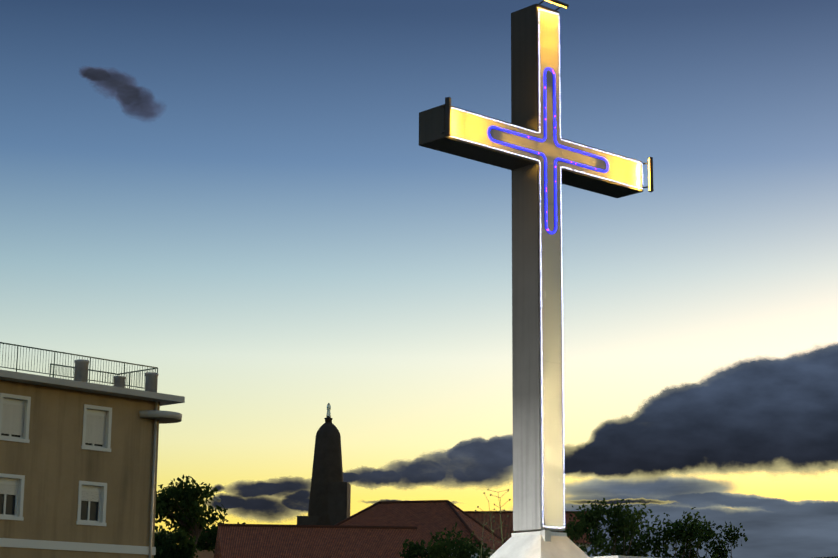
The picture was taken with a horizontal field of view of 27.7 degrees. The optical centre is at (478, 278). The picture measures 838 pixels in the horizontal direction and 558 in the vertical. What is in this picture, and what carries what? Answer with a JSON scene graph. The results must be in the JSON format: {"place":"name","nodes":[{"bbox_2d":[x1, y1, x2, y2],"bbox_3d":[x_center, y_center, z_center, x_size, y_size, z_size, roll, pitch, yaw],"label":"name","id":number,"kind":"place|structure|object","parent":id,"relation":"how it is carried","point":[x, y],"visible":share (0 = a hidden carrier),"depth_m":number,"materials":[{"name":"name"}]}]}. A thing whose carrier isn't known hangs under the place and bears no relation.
{"place":"outdoors","nodes":[
{"label":"outdoors","id":0,"kind":"place"},
{"bbox_2d":[79,67,163,119],"bbox_3d":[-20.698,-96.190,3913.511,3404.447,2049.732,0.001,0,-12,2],"label":"cloud","id":1,"kind":"structure","parent":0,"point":[127,94],"depth_m":4016.65,"materials":[{"name":"grey"}]},
{"bbox_2d":[78,65,673,534],"bbox_3d":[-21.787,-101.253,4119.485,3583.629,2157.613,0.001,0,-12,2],"label":"cloud","id":2,"kind":"structure","parent":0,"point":[480,463],"depth_m":4000.88,"materials":[{"name":"grey"}]},
{"bbox_2d":[0,0,837,543],"label":"sky","id":3,"kind":"structure","parent":0,"point":[282,242],"materials":[{"name":"blue"}]},
{"bbox_2d":[89,66,837,523],"bbox_3d":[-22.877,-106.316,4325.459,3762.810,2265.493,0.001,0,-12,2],"label":"cloud","id":4,"kind":"structure","parent":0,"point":[775,418],"depth_m":4201.00,"materials":[{"name":"grey"}]},
{"bbox_2d":[541,451,550,541],"bbox_3d":[1.064,3.298,24.460,0.318,1.624,0.142,0,-12,2],"label":"cross junction box","id":5,"kind":"object","parent":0,"point":[546,534],"visible":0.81,"depth_m":24.37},
{"bbox_2d":[489,531,655,557],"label":"cross pedestal","id":6,"kind":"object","parent":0,"point":[531,545],"depth_m":24.45,"materials":[{"name":"white concrete"}]},
{"bbox_2d":[419,3,642,531],"bbox_3d":[0.891,-0.243,25.627,3.430,8.033,3.455,0,-12,2],"label":"cross","id":7,"kind":"object","parent":6,"relation":"on","point":[526,396],"visible":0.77,"depth_m":25.32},
{"bbox_2d":[442,97,450,135],"bbox_3d":[-0.471,-2.311,24.283,0.076,0.566,0.218,9,-15,-37],"label":"cross lightbar","id":8,"kind":"object","parent":7,"relation":"attached to","point":[447,105],"visible":0.98,"depth_m":24.21,"materials":[{"name":"grey metal"}]},
{"bbox_2d":[447,5,642,528],"bbox_3d":[1.088,-0.287,25.424,3.012,7.989,3.040,0,-12,2],"label":"cross front face","id":9,"kind":"object","parent":7,"relation":"attached to","point":[469,126],"visible":0.75,"depth_m":25.37},
{"bbox_2d":[492,46,603,365],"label":"cross panel seams","id":10,"kind":"object","parent":9,"relation":"attached to","point":[562,157],"visible":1,"depth_m":25.71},
{"bbox_2d":[451,9,642,527],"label":"cross edge trim","id":11,"kind":"structure","parent":7,"relation":"attached to","point":[561,240],"depth_m":25.39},
{"bbox_2d":[487,68,608,233],"bbox_3d":[1.101,-1.961,25.774,2.621,2.624,0.027,11,-17,-42],"label":"neon light","id":12,"kind":"object","parent":7,"relation":"attached to","point":[543,154],"visible":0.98,"depth_m":25.74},
{"bbox_2d":[539,0,568,10],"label":"cross lightbar","id":13,"kind":"object","parent":7,"relation":"on","point":[560,4],"visible":0.92,"depth_m":26.21,"materials":[{"name":"grey metal"}]},
{"bbox_2d":[643,157,653,191],"bbox_3d":[2.719,-1.666,27.231,0.218,0.566,0.076,-11,-16,40],"label":"cross lightbar","id":14,"kind":"object","parent":7,"relation":"attached to","point":[650,172],"visible":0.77,"depth_m":27.17,"materials":[{"name":"grey metal"}]},
{"bbox_2d":[565,476,837,557],"bbox_3d":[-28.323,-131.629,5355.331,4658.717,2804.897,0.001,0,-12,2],"label":"cloud","id":15,"kind":"structure","parent":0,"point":[777,528],"depth_m":5143.80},
{"bbox_3d":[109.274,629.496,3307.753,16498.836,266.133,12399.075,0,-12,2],"label":"terrain","id":16,"kind":"structure","parent":0,"visible":0},
{"bbox_2d":[0,380,159,557],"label":"apartment building","id":17,"kind":"structure","parent":16,"relation":"on","point":[75,474],"depth_m":57.53,"materials":[{"name":"beige paint"}]},
{"bbox_2d":[0,370,184,423],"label":"roof ledge","id":18,"kind":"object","parent":17,"relation":"attached to","point":[164,417],"depth_m":58.63,"materials":[{"name":"grey concrete"}]},
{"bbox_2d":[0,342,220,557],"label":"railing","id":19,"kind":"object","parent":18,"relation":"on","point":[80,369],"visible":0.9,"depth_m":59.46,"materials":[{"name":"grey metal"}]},
{"bbox_2d":[154,524,198,557],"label":"low tree wood","id":20,"kind":"object","parent":16,"relation":"on","point":[166,545],"visible":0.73,"depth_m":99.19,"materials":[{"name":"green plant"}]},
{"bbox_2d":[155,474,227,550],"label":"tree","id":21,"kind":"object","parent":16,"relation":"on","point":[189,513],"visible":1,"depth_m":109.11,"materials":[{"name":"green plant"}]},
{"bbox_2d":[182,530,214,557],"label":"house","id":22,"kind":"structure","parent":16,"relation":"on","point":[205,554],"depth_m":145.85,"materials":[{"name":"tile"}]},
{"bbox_2d":[191,519,245,552],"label":"low tree wood","id":23,"kind":"object","parent":16,"relation":"on","point":[209,536],"visible":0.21,"depth_m":116.82,"materials":[{"name":"green plant"}]},
{"bbox_2d":[214,524,426,557],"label":"roof","id":24,"kind":"structure","parent":16,"relation":"on","point":[280,541],"depth_m":97.41,"materials":[{"name":"tile"}]},
{"bbox_2d":[297,416,350,524],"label":"tower","id":25,"kind":"structure","parent":16,"relation":"on","point":[330,497],"depth_m":297.80,"materials":[{"name":"grey stone"}]},
{"bbox_2d":[326,403,330,416],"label":"virgin statue","id":26,"kind":"object","parent":25,"relation":"on","point":[328,409],"visible":1,"depth_m":302.82,"materials":[{"name":"white stone"}]},
{"bbox_2d":[335,500,505,557],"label":"roof","id":27,"kind":"structure","parent":16,"relation":"on","point":[425,517],"depth_m":112.44,"materials":[{"name":"tile"}]},
{"bbox_2d":[399,522,489,557],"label":"bush","id":28,"kind":"object","parent":16,"relation":"on","point":[442,549],"visible":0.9,"depth_m":33.32,"materials":[{"name":"green plant"}]},
{"bbox_2d":[447,545,493,557],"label":"bush","id":29,"kind":"object","parent":16,"relation":"on","point":[461,553],"visible":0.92,"depth_m":32.54,"materials":[{"name":"green plant"}]},
{"bbox_2d":[469,489,514,557],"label":"tall weeds","id":30,"kind":"object","parent":16,"relation":"on","point":[501,527],"visible":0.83,"depth_m":27.29,"materials":[{"name":"brown plant"}]},
{"bbox_2d":[464,511,590,553],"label":"roof","id":31,"kind":"structure","parent":16,"relation":"on","point":[481,515],"depth_m":122.66,"materials":[{"name":"tile"}]},
{"bbox_2d":[557,518,612,556],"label":"bush","id":32,"kind":"object","parent":16,"relation":"on","point":[596,540],"visible":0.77,"depth_m":36.35,"materials":[{"name":"green plant"}]},
{"bbox_2d":[566,497,657,556],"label":"shrub wood","id":33,"kind":"object","parent":16,"relation":"on","point":[592,517],"visible":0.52,"depth_m":39.56,"materials":[{"name":"green plant"}]},
{"bbox_2d":[604,507,718,557],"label":"shrub wood","id":34,"kind":"object","parent":16,"relation":"on","point":[686,532],"visible":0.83,"depth_m":41.83,"materials":[{"name":"green plant"}]},
{"bbox_2d":[670,521,747,557],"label":"shrub wood","id":35,"kind":"object","parent":16,"relation":"on","point":[730,534],"visible":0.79,"depth_m":43.60,"materials":[{"name":"green plant"}]}
]}

